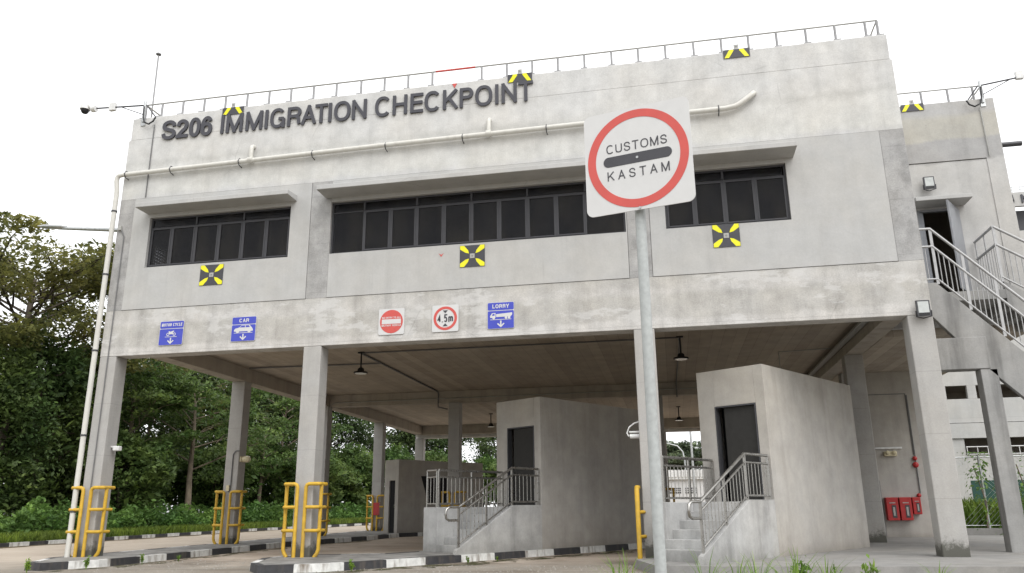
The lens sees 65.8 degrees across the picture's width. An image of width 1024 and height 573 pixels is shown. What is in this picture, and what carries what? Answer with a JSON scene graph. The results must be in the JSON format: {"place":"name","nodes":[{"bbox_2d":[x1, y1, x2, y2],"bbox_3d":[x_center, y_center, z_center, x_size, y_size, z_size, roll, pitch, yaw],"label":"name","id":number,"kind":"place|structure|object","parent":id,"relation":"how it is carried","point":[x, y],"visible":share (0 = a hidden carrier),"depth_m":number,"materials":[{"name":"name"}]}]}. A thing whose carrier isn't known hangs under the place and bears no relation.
{"place":"outdoors","nodes":[
{"label":"outdoors","id":0,"kind":"place"},
{"bbox_2d":[0,517,370,542],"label":"verge grass","id":1,"kind":"structure","parent":0,"point":[21,536],"depth_m":35.28,"materials":[{"name":"plant"}]},
{"bbox_2d":[36,530,414,562],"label":"traffic island","id":2,"kind":"structure","parent":0,"point":[196,547],"depth_m":21.54,"materials":[{"name":"concrete"}]},
{"bbox_2d":[65,486,114,556],"bbox_3d":[-9.846,5.463,18.369,0.912,1.602,0.401,-4,-16,11],"label":"column guard","id":3,"kind":"object","parent":2,"relation":"on","point":[104,509],"visible":0.95,"depth_m":18.22,"materials":[{"name":"metal"}]},
{"bbox_2d":[212,490,246,543],"bbox_3d":[-8.663,7.051,24.139,0.912,1.602,0.401,-4,-16,11],"label":"column guard","id":4,"kind":"object","parent":2,"relation":"on","point":[216,508],"visible":0.98,"depth_m":24.02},
{"bbox_2d":[322,493,331,535],"bbox_3d":[-7.422,8.716,30.193,0.912,1.602,0.401,-4,-16,11],"label":"column guard","id":5,"kind":"object","parent":2,"relation":"on","point":[327,513],"visible":0.31,"depth_m":30.08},
{"bbox_2d":[366,495,383,530],"bbox_3d":[-6.210,10.342,36.105,0.912,1.602,0.401,-4,-16,11],"label":"column guard","id":6,"kind":"object","parent":2,"relation":"on","point":[367,507],"visible":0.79,"depth_m":35.97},
{"bbox_2d":[383,459,482,532],"bbox_3d":[-3.358,9.225,34.670,0.950,3.000,4.800,-16,-22,43],"label":"booth","id":7,"kind":"object","parent":2,"relation":"on","point":[405,494],"visible":0.52,"depth_m":33.31,"materials":[{"name":"concrete"}]},
{"bbox_2d":[389,481,394,532],"bbox_3d":[-4.966,9.184,32.917,0.400,2.150,0.080,-16,-22,43],"label":"door","id":8,"kind":"structure","parent":7,"relation":"in","point":[392,487],"depth_m":32.94,"materials":[{"name":"black metal"}]},
{"bbox_2d":[421,476,446,502],"bbox_3d":[-3.243,8.830,34.293,0.040,1.150,1.900,-16,-22,43],"label":"window","id":9,"kind":"structure","parent":7,"relation":"in","point":[443,482],"depth_m":34.18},
{"bbox_2d":[441,491,465,506],"bbox_3d":[-2.169,8.383,29.207,0.902,1.602,0.401,-4,-16,11],"label":"column guard","id":10,"kind":"object","parent":2,"relation":"on","point":[442,495],"visible":0.41,"depth_m":29.21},
{"bbox_2d":[0,522,648,572],"bbox_3d":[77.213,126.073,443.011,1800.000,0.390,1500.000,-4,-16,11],"label":"ground","id":11,"kind":"structure","parent":0,"point":[12,560],"depth_m":18.83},
{"bbox_2d":[0,336,77,517],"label":"vine covered tree","id":12,"kind":"object","parent":11,"relation":"on","point":[14,372],"visible":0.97,"depth_m":33.28,"materials":[{"name":"green plant"}]},
{"bbox_2d":[0,313,121,528],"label":"vine covered tree","id":13,"kind":"object","parent":11,"relation":"on","point":[67,370],"visible":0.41,"depth_m":36.14,"materials":[{"name":"green plant"}]},
{"bbox_2d":[11,337,129,530],"bbox_3d":[-21.628,7.154,38.504,4.957,9.685,6.218,-14,-20,39],"label":"vine covered tree","id":14,"kind":"object","parent":11,"relation":"on","point":[62,490],"visible":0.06,"depth_m":37.43,"materials":[{"name":"green plant"}]},
{"bbox_2d":[0,525,367,547],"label":"dirt strip","id":15,"kind":"object","parent":11,"relation":"on","point":[143,538],"visible":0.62,"depth_m":33.56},
{"bbox_2d":[0,523,370,546],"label":"verge kerb","id":16,"kind":"structure","parent":11,"relation":"on","point":[12,544],"depth_m":34.45,"materials":[{"name":"concrete"}]},
{"bbox_2d":[0,496,383,533],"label":"undergrowth","id":17,"kind":"object","parent":11,"relation":"on","point":[26,518],"visible":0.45,"depth_m":38.62,"materials":[{"name":"green plant"}]},
{"bbox_2d":[42,540,370,571],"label":"dirt strip","id":18,"kind":"object","parent":11,"relation":"on","point":[186,559],"visible":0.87,"depth_m":19.18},
{"bbox_2d":[24,530,422,570],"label":"traffic island kerb","id":19,"kind":"structure","parent":11,"relation":"on","point":[45,566],"depth_m":19.72,"materials":[{"name":"concrete"}]},
{"bbox_2d":[69,560,644,572],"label":"gravel","id":20,"kind":"structure","parent":11,"relation":"on","point":[381,569],"depth_m":15.49,"materials":[{"name":"gravel"}]},
{"bbox_2d":[425,447,466,461],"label":"bushy tree","id":21,"kind":"object","parent":11,"relation":"on","point":[437,455],"visible":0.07,"depth_m":74.40,"materials":[{"name":"green plant"}]},
{"bbox_2d":[249,542,644,572],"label":"lane island kerb","id":22,"kind":"structure","parent":11,"relation":"on","point":[256,567],"depth_m":16.57,"materials":[{"name":"concrete"}]},
{"bbox_2d":[308,549,636,572],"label":"dirt strip","id":23,"kind":"object","parent":11,"relation":"on","point":[499,560],"visible":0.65,"depth_m":17.49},
{"bbox_2d":[466,437,496,461],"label":"broadleaf tree","id":24,"kind":"object","parent":11,"relation":"on","point":[485,447],"visible":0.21,"depth_m":77.68,"materials":[{"name":"green plant"}]},
{"bbox_2d":[467,453,496,506],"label":"bushy tree","id":25,"kind":"object","parent":11,"relation":"on","point":[490,464],"visible":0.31,"depth_m":73.77,"materials":[{"name":"green plant"}]},
{"bbox_2d":[77,34,1023,557],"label":"checkpoint building","id":26,"kind":"structure","parent":11,"relation":"on","point":[815,162],"depth_m":18.88,"materials":[{"name":"concrete"}]},
{"bbox_2d":[38,224,116,231],"bbox_3d":[-11.480,-1.545,21.255,2.960,0.450,0.200,-4,-16,11],"label":"street lamp","id":27,"kind":"object","parent":26,"relation":"attached to","point":[63,227],"visible":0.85,"depth_m":21.28,"materials":[{"name":"metal"}]},
{"bbox_2d":[90,229,123,488],"bbox_3d":[-9.930,1.952,19.292,0.126,7.106,0.027,-4,-16,11],"label":"conduit","id":28,"kind":"object","parent":26,"relation":"attached to","point":[107,361],"visible":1,"depth_m":19.30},
{"bbox_2d":[80,101,155,125],"bbox_3d":[-10.591,-4.643,21.290,2.391,0.942,0.260,-4,-16,11],"label":"roof camera","id":29,"kind":"object","parent":26,"relation":"attached to","point":[86,107],"visible":1,"depth_m":21.34,"materials":[{"name":"metal"}]},
{"bbox_2d":[150,52,161,117],"bbox_3d":[-9.922,-5.152,21.847,0.150,2.970,0.143,-4,-16,11],"label":"lightning rod","id":30,"kind":"object","parent":26,"relation":"on","point":[158,54],"visible":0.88,"depth_m":22.02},
{"bbox_2d":[158,320,184,345],"bbox_3d":[-8.266,1.128,19.184,0.640,0.600,0.015,-4,-16,11],"label":"lane sign","id":31,"kind":"object","parent":26,"relation":"attached to","point":[171,333],"visible":1,"depth_m":19.18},
{"bbox_2d":[199,264,223,285],"bbox_3d":[-7.373,-0.287,19.395,0.620,0.520,0.017,-4,-16,11],"label":"target marker","id":32,"kind":"object","parent":26,"relation":"attached to","point":[211,274],"visible":1,"depth_m":19.39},
{"bbox_2d":[147,207,290,266],"bbox_3d":[-7.315,-1.205,19.768,3.870,1.330,0.072,-4,-16,11],"label":"window","id":33,"kind":"structure","parent":26,"relation":"in","point":[202,235],"depth_m":19.74,"materials":[{"name":"glass"}]},
{"bbox_2d":[222,103,243,114],"bbox_3d":[-7.267,-4.633,20.613,0.600,0.325,0.017,-4,-16,11],"label":"target marker","id":34,"kind":"object","parent":26,"relation":"attached to","point":[232,109],"visible":1,"depth_m":20.60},
{"bbox_2d":[231,316,256,341],"bbox_3d":[-6.392,1.009,18.832,0.630,0.600,0.017,-4,-16,11],"label":"lane sign","id":35,"kind":"object","parent":26,"relation":"attached to","point":[243,329],"visible":1,"depth_m":18.83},
{"bbox_2d":[249,363,379,368],"bbox_3d":[-6.218,2.492,24.859,4.315,0.049,0.048,-3,-16,8],"label":"conduit","id":36,"kind":"object","parent":26,"relation":"attached to","point":[302,365],"visible":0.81,"depth_m":24.90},
{"bbox_2d":[161,80,532,139],"bbox_3d":[-4.356,-4.412,19.930,9.916,0.562,0.036,-4,-16,11],"label":"lettering sign","id":37,"kind":"object","parent":26,"relation":"attached to","point":[259,120],"visible":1,"depth_m":19.96,"materials":[{"name":"metal"}]},
{"bbox_2d":[378,308,404,334],"bbox_3d":[-2.767,0.804,18.145,0.620,0.610,0.016,-4,-16,11],"label":"traffic sign","id":38,"kind":"object","parent":26,"relation":"attached to","point":[391,321],"visible":1,"depth_m":18.14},
{"bbox_2d":[362,354,447,409],"bbox_3d":[-3.442,3.331,26.706,0.405,0.735,8.009,-4,-16,11],"label":"conduit","id":39,"kind":"object","parent":26,"relation":"attached to","point":[406,376],"visible":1,"depth_m":26.77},
{"bbox_2d":[64,90,756,556],"bbox_3d":[-2.366,0.865,17.970,16.192,10.028,0.234,-4,-16,11],"label":"rain pipe","id":40,"kind":"object","parent":26,"relation":"attached to","point":[488,132],"visible":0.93,"depth_m":19.23,"materials":[{"name":"beige plastic"}]},
{"bbox_2d":[432,304,458,331],"bbox_3d":[-1.511,0.720,17.913,0.620,0.620,0.013,-4,-16,11],"label":"traffic sign","id":41,"kind":"object","parent":26,"relation":"attached to","point":[445,318],"visible":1,"depth_m":17.91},
{"bbox_2d":[460,244,484,267],"bbox_3d":[-0.913,-0.706,18.186,0.590,0.520,0.017,-4,-16,11],"label":"target marker","id":42,"kind":"object","parent":26,"relation":"attached to","point":[472,255],"visible":1,"depth_m":18.18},
{"bbox_2d":[330,181,625,253],"bbox_3d":[-0.909,-1.611,18.566,7.070,1.330,0.072,-4,-16,11],"label":"window","id":43,"kind":"structure","parent":26,"relation":"in","point":[409,226],"depth_m":18.60,"materials":[{"name":"glass"}]},
{"bbox_2d":[487,301,513,328],"bbox_3d":[-0.251,0.644,17.673,0.610,0.610,0.017,-4,-16,11],"label":"lane sign","id":44,"kind":"object","parent":26,"relation":"attached to","point":[500,315],"visible":1,"depth_m":17.67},
{"bbox_2d":[139,20,883,118],"bbox_3d":[-0.335,-4.607,21.853,18.680,0.552,4.980,-4,-16,11],"label":"roof railing","id":45,"kind":"object","parent":26,"relation":"on","point":[557,58],"visible":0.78,"depth_m":19.48,"materials":[{"name":"metal"}]},
{"bbox_2d":[329,387,696,411],"bbox_3d":[1.573,4.193,29.644,17.938,0.439,0.034,-4,-16,11],"label":"conduit","id":46,"kind":"object","parent":26,"relation":"attached to","point":[505,395],"visible":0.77,"depth_m":30.02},
{"bbox_2d":[508,69,531,82],"bbox_3d":[0.188,-5.129,19.222,0.600,0.335,0.017,-4,-16,11],"label":"target marker","id":47,"kind":"object","parent":26,"relation":"attached to","point":[517,77],"visible":1,"depth_m":19.21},
{"bbox_2d":[362,337,678,353],"bbox_3d":[0.093,1.698,22.325,9.082,0.043,0.362,-4,-16,11],"label":"conduit","id":48,"kind":"object","parent":26,"relation":"attached to","point":[514,345],"visible":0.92,"depth_m":22.16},
{"bbox_2d":[634,485,646,558],"bbox_3d":[2.582,4.770,15.842,0.186,1.541,0.230,-6,-17,20],"label":"column guard","id":49,"kind":"object","parent":26,"relation":"attached to","point":[638,511],"visible":0.84,"depth_m":15.78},
{"bbox_2d":[673,336,688,360],"bbox_3d":[4.525,1.649,21.249,0.410,0.632,0.410,-4,-16,11],"label":"hanging lamp","id":50,"kind":"object","parent":26,"relation":"hanging from","point":[681,356],"visible":1,"depth_m":21.16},
{"bbox_2d":[712,223,740,247],"bbox_3d":[4.648,-1.106,17.156,0.570,0.520,0.017,-4,-16,11],"label":"target marker","id":51,"kind":"object","parent":26,"relation":"attached to","point":[726,235],"visible":1,"depth_m":17.15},
{"bbox_2d":[665,164,790,228],"bbox_3d":[4.721,-1.968,17.510,2.650,1.330,0.072,-4,-16,11],"label":"window","id":52,"kind":"structure","parent":26,"relation":"in","point":[730,207],"depth_m":17.48,"materials":[{"name":"glass"}]},
{"bbox_2d":[723,44,749,58],"bbox_3d":[5.186,-5.446,18.284,0.590,0.335,0.017,-4,-16,11],"label":"target marker","id":53,"kind":"object","parent":26,"relation":"attached to","point":[736,52],"visible":1,"depth_m":18.27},
{"bbox_2d":[884,497,899,520],"bbox_3d":[11.324,6.625,23.557,0.330,0.660,0.253,-4,-16,11],"label":"fire cabinet","id":54,"kind":"object","parent":26,"relation":"attached to","point":[891,508],"visible":1,"depth_m":23.46,"materials":[{"name":"metal"}]},
{"bbox_2d":[897,497,913,519],"bbox_3d":[11.687,6.602,23.489,0.330,0.660,0.253,-4,-16,11],"label":"fire cabinet","id":55,"kind":"object","parent":26,"relation":"attached to","point":[905,508],"visible":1,"depth_m":23.39,"materials":[{"name":"metal"}]},
{"bbox_2d":[900,100,923,111],"bbox_3d":[10.534,-4.766,20.829,0.560,0.315,0.017,-4,-16,11],"label":"target marker","id":56,"kind":"object","parent":26,"relation":"attached to","point":[911,106],"visible":1,"depth_m":20.82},
{"bbox_2d":[911,497,922,513],"bbox_3d":[11.990,6.501,23.455,0.230,0.490,0.253,-4,-16,11],"label":"fire cabinet","id":57,"kind":"object","parent":26,"relation":"attached to","point":[916,505],"visible":1,"depth_m":23.36,"materials":[{"name":"metal"}]},
{"bbox_2d":[915,300,932,318],"bbox_3d":[8.258,0.455,15.897,0.311,0.372,0.136,-4,-16,11],"label":"flood light","id":58,"kind":"object","parent":26,"relation":"attached to","point":[922,307],"visible":1,"depth_m":15.84,"materials":[{"name":"metal"}]},
{"bbox_2d":[922,176,936,190],"bbox_3d":[10.596,-2.614,20.107,0.311,0.372,0.136,-4,-16,11],"label":"flood light","id":59,"kind":"object","parent":26,"relation":"attached to","point":[928,182],"visible":1,"depth_m":20.05,"materials":[{"name":"metal"}]},
{"bbox_2d":[897,85,983,102],"bbox_3d":[11.100,-4.536,22.492,3.270,0.532,3.300,-4,-16,11],"label":"roof railing","id":60,"kind":"object","parent":26,"relation":"on","point":[947,95],"visible":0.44,"depth_m":20.95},
{"bbox_2d":[917,200,971,290],"bbox_3d":[10.719,-0.937,19.392,0.976,2.320,0.922,-4,-16,11],"label":"door","id":61,"kind":"structure","parent":26,"relation":"in","point":[953,212],"depth_m":19.48,"materials":[{"name":"grey metal"}]},
{"bbox_2d":[966,70,1023,106],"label":"roof camera","id":62,"kind":"object","parent":26,"relation":"attached to","point":[1018,75],"visible":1,"depth_m":20.49,"materials":[{"name":"metal"}]},
{"bbox_2d":[584,97,695,572],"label":"customs sign","id":63,"kind":"object","parent":11,"relation":"on","point":[638,160],"visible":1,"depth_m":6.62,"materials":[{"name":"metal"}]},
{"bbox_2d":[667,445,686,469],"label":"rain tree","id":64,"kind":"object","parent":11,"relation":"on","point":[669,460],"visible":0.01,"depth_m":93.87,"materials":[{"name":"green plant"}]},
{"bbox_2d":[666,440,700,469],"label":"rain tree","id":65,"kind":"object","parent":11,"relation":"on","point":[684,445],"visible":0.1,"depth_m":97.06,"materials":[{"name":"green plant"}]},
{"bbox_2d":[667,440,702,468],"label":"rain tree","id":66,"kind":"object","parent":11,"relation":"on","point":[697,452],"visible":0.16,"depth_m":94.33,"materials":[{"name":"green plant"}]},
{"bbox_2d":[668,469,704,501],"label":"white annex","id":67,"kind":"object","parent":11,"relation":"on","point":[685,484],"visible":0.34,"depth_m":72.82,"materials":[{"name":"paint"}]},
{"bbox_2d":[689,432,696,499],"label":"lamp post","id":68,"kind":"object","parent":11,"relation":"on","point":[691,447],"visible":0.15,"depth_m":71.28,"materials":[{"name":"metal"}]},
{"bbox_2d":[755,548,828,572],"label":"grass tuft","id":69,"kind":"object","parent":11,"relation":"on","point":[803,562],"visible":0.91,"depth_m":7.87,"materials":[{"name":"green plant"}]},
{"bbox_2d":[635,558,1023,572],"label":"apron kerb","id":70,"kind":"structure","parent":11,"relation":"on","point":[886,569],"depth_m":12.76,"materials":[{"name":"concrete"}]},
{"bbox_2d":[643,535,1023,565],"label":"apron","id":71,"kind":"object","parent":11,"relation":"on","point":[987,550],"visible":0.6,"depth_m":14.97,"materials":[{"name":"concrete"}]},
{"bbox_2d":[661,364,869,564],"bbox_3d":[5.141,3.739,16.945,1.580,3.835,7.518,-16,-22,43],"label":"raised booth","id":72,"kind":"object","parent":71,"relation":"on","point":[780,468],"visible":0.86,"depth_m":16.60,"materials":[{"name":"concrete"}]},
{"bbox_2d":[714,403,764,501],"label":"door","id":73,"kind":"structure","parent":72,"relation":"in","point":[740,426],"depth_m":16.54,"materials":[{"name":"metal"}]},
{"bbox_2d":[919,225,1023,552],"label":"outside staircase","id":74,"kind":"structure","parent":71,"relation":"on","point":[989,355],"depth_m":17.01,"materials":[{"name":"concrete"}]},
{"bbox_2d":[860,553,879,572],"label":"weed","id":75,"kind":"object","parent":11,"relation":"on","point":[873,568],"visible":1,"depth_m":9.07,"materials":[{"name":"green plant"}]},
{"bbox_2d":[955,455,1023,534],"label":"fence","id":76,"kind":"object","parent":11,"relation":"on","point":[989,530],"visible":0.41,"depth_m":24.42,"materials":[{"name":"metal"}]},
{"bbox_2d":[962,451,998,529],"bbox_3d":[14.522,6.416,24.585,1.462,2.546,0.849,-4,-16,11],"label":"creeper","id":77,"kind":"object","parent":76,"relation":"attached to","point":[977,473],"visible":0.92,"depth_m":24.69,"materials":[{"name":"green plant"}]},
{"bbox_2d":[987,452,1023,534],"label":"creeper","id":78,"kind":"object","parent":76,"relation":"attached to","point":[1021,487],"visible":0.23,"depth_m":24.16,"materials":[{"name":"green plant"}]},
{"bbox_2d":[962,496,1023,527],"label":"rough grass","id":79,"kind":"structure","parent":11,"relation":"on","point":[967,505],"depth_m":25.04,"materials":[{"name":"plant"}]},
{"bbox_2d":[1010,186,1023,253],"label":"distant block","id":80,"kind":"structure","parent":11,"relation":"on","point":[1018,199],"depth_m":64.40,"materials":[{"name":"paint"}]},
{"bbox_2d":[1016,210,1023,230],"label":"window","id":81,"kind":"structure","parent":80,"relation":"in","point":[1020,214],"depth_m":65.02,"materials":[{"name":"glass"}]},
{"bbox_2d":[258,551,452,564],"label":"lane island","id":82,"kind":"structure","parent":0,"point":[319,559],"depth_m":16.65,"materials":[{"name":"concrete"}]},
{"bbox_2d":[281,482,327,557],"bbox_3d":[-4.593,5.130,17.384,0.902,1.602,0.401,-4,-16,11],"label":"column guard","id":83,"kind":"object","parent":82,"relation":"on","point":[318,530],"visible":1,"depth_m":17.26,"materials":[{"name":"metal"}]},
{"bbox_2d":[423,397,644,555],"bbox_3d":[0.574,4.912,20.665,1.790,3.760,7.518,-16,-22,43],"label":"raised booth","id":84,"kind":"object","parent":82,"relation":"on","point":[568,472],"visible":0.85,"depth_m":20.23,"materials":[{"name":"concrete"}]},
{"bbox_2d":[507,425,534,506],"bbox_3d":[0.270,4.583,20.155,0.960,1.980,0.146,-16,-22,43],"label":"door","id":85,"kind":"structure","parent":84,"relation":"in","point":[523,436],"depth_m":20.20,"materials":[{"name":"metal"}]},
{"bbox_2d":[0,0,1023,511],"label":"sky","id":86,"kind":"structure","parent":0,"point":[60,164],"materials":[{"name":"white"}]},
{"bbox_2d":[942,334,1023,502],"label":"parking block","id":87,"kind":"structure","parent":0,"point":[966,419],"depth_m":35.16,"materials":[{"name":"concrete"}]},
{"bbox_3d":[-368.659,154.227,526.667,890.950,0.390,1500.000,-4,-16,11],"label":"grass verge","id":88,"kind":"structure","parent":0,"visible":0},
{"bbox_2d":[0,211,155,470],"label":"rain tree","id":89,"kind":"object","parent":88,"relation":"on","point":[82,272],"visible":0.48,"depth_m":35.96,"materials":[{"name":"green plant"}]},
{"bbox_2d":[55,338,150,436],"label":"broadleaf tree","id":90,"kind":"object","parent":88,"relation":"on","point":[126,427],"depth_m":45.71,"materials":[{"name":"green plant"}]},
{"bbox_2d":[66,427,176,514],"bbox_3d":[-19.941,9.715,39.830,5.194,5.208,6.184,13,-21,-39],"label":"bushy tree","id":91,"kind":"object","parent":88,"relation":"on","point":[143,463],"visible":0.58,"depth_m":39.31,"materials":[{"name":"green plant"}]},
{"bbox_2d":[111,468,170,505],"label":"bushy tree","id":92,"kind":"object","parent":88,"relation":"on","point":[161,491],"visible":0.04,"depth_m":42.90,"materials":[{"name":"green plant"}]},
{"bbox_2d":[94,358,223,490],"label":"slender tree","id":93,"kind":"object","parent":88,"relation":"on","point":[134,380],"visible":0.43,"depth_m":42.97,"materials":[{"name":"green plant"}]},
{"bbox_2d":[121,360,212,487],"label":"broadleaf tree","id":94,"kind":"object","parent":88,"relation":"on","point":[180,429],"visible":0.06,"depth_m":50.72,"materials":[{"name":"green plant"}]},
{"bbox_2d":[120,358,230,436],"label":"rain tree","id":95,"kind":"object","parent":88,"relation":"on","point":[187,370],"visible":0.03,"depth_m":52.94,"materials":[{"name":"green plant"}]},
{"bbox_2d":[157,450,197,505],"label":"bushy tree","id":96,"kind":"object","parent":88,"relation":"on","point":[174,492],"visible":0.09,"depth_m":48.22,"materials":[{"name":"green plant"}]},
{"bbox_2d":[164,438,204,509],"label":"bushy tree","id":97,"kind":"object","parent":88,"relation":"on","point":[198,451],"visible":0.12,"depth_m":51.38,"materials":[{"name":"green plant"}]},
{"bbox_2d":[130,360,263,450],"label":"broadleaf tree","id":98,"kind":"object","parent":88,"relation":"on","point":[206,377],"visible":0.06,"depth_m":55.60,"materials":[{"name":"green plant"}]},
{"bbox_2d":[120,365,288,515],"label":"slender tree","id":99,"kind":"object","parent":88,"relation":"on","point":[176,385],"visible":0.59,"depth_m":44.59,"materials":[{"name":"green plant"}]},
{"bbox_2d":[173,443,262,512],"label":"bushy tree","id":100,"kind":"object","parent":88,"relation":"on","point":[210,476],"visible":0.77,"depth_m":48.24,"materials":[{"name":"green plant"}]},
{"bbox_2d":[197,382,285,480],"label":"broadleaf tree","id":101,"kind":"object","parent":88,"relation":"on","point":[257,410],"visible":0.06,"depth_m":60.41,"materials":[{"name":"green plant"}]},
{"bbox_2d":[196,372,296,444],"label":"rain tree","id":102,"kind":"object","parent":88,"relation":"on","point":[229,395],"visible":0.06,"depth_m":61.31,"materials":[{"name":"green plant"}]},
{"bbox_2d":[210,412,298,504],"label":"slender tree","id":103,"kind":"object","parent":88,"relation":"on","point":[273,423],"visible":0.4,"depth_m":52.80,"materials":[{"name":"green plant"}]},
{"bbox_2d":[244,442,295,508],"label":"bushy tree","id":104,"kind":"object","parent":88,"relation":"on","point":[277,491],"visible":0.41,"depth_m":53.98,"materials":[{"name":"green plant"}]},
{"bbox_2d":[204,388,353,481],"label":"slender tree","id":105,"kind":"object","parent":88,"relation":"on","point":[287,402],"visible":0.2,"depth_m":58.21,"materials":[{"name":"green plant"}]},
{"bbox_2d":[257,393,336,448],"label":"broadleaf tree","id":106,"kind":"object","parent":88,"relation":"on","point":[288,416],"visible":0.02,"depth_m":62.12,"materials":[{"name":"green plant"}]},
{"bbox_2d":[269,457,362,504],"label":"bushy tree","id":107,"kind":"object","parent":88,"relation":"on","point":[337,474],"visible":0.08,"depth_m":60.23,"materials":[{"name":"green plant"}]},
{"bbox_2d":[290,409,387,454],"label":"broadleaf tree","id":108,"kind":"object","parent":88,"relation":"on","point":[359,428],"visible":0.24,"depth_m":70.99,"materials":[{"name":"green plant"}]},
{"bbox_2d":[330,441,395,516],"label":"bushy tree","id":109,"kind":"object","parent":88,"relation":"on","point":[354,458],"visible":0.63,"depth_m":65.32,"materials":[{"name":"green plant"}]},
{"bbox_2d":[337,417,415,486],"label":"broadleaf tree","id":110,"kind":"object","parent":88,"relation":"on","point":[398,434],"visible":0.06,"depth_m":77.51,"materials":[{"name":"green plant"}]},
{"bbox_2d":[367,442,414,494],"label":"bushy tree","id":111,"kind":"object","parent":88,"relation":"on","point":[396,452],"visible":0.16,"depth_m":72.26,"materials":[{"name":"green plant"}]},
{"bbox_2d":[389,429,475,461],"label":"broadleaf tree","id":112,"kind":"object","parent":88,"relation":"on","point":[440,444],"visible":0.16,"depth_m":78.81,"materials":[{"name":"green plant"}]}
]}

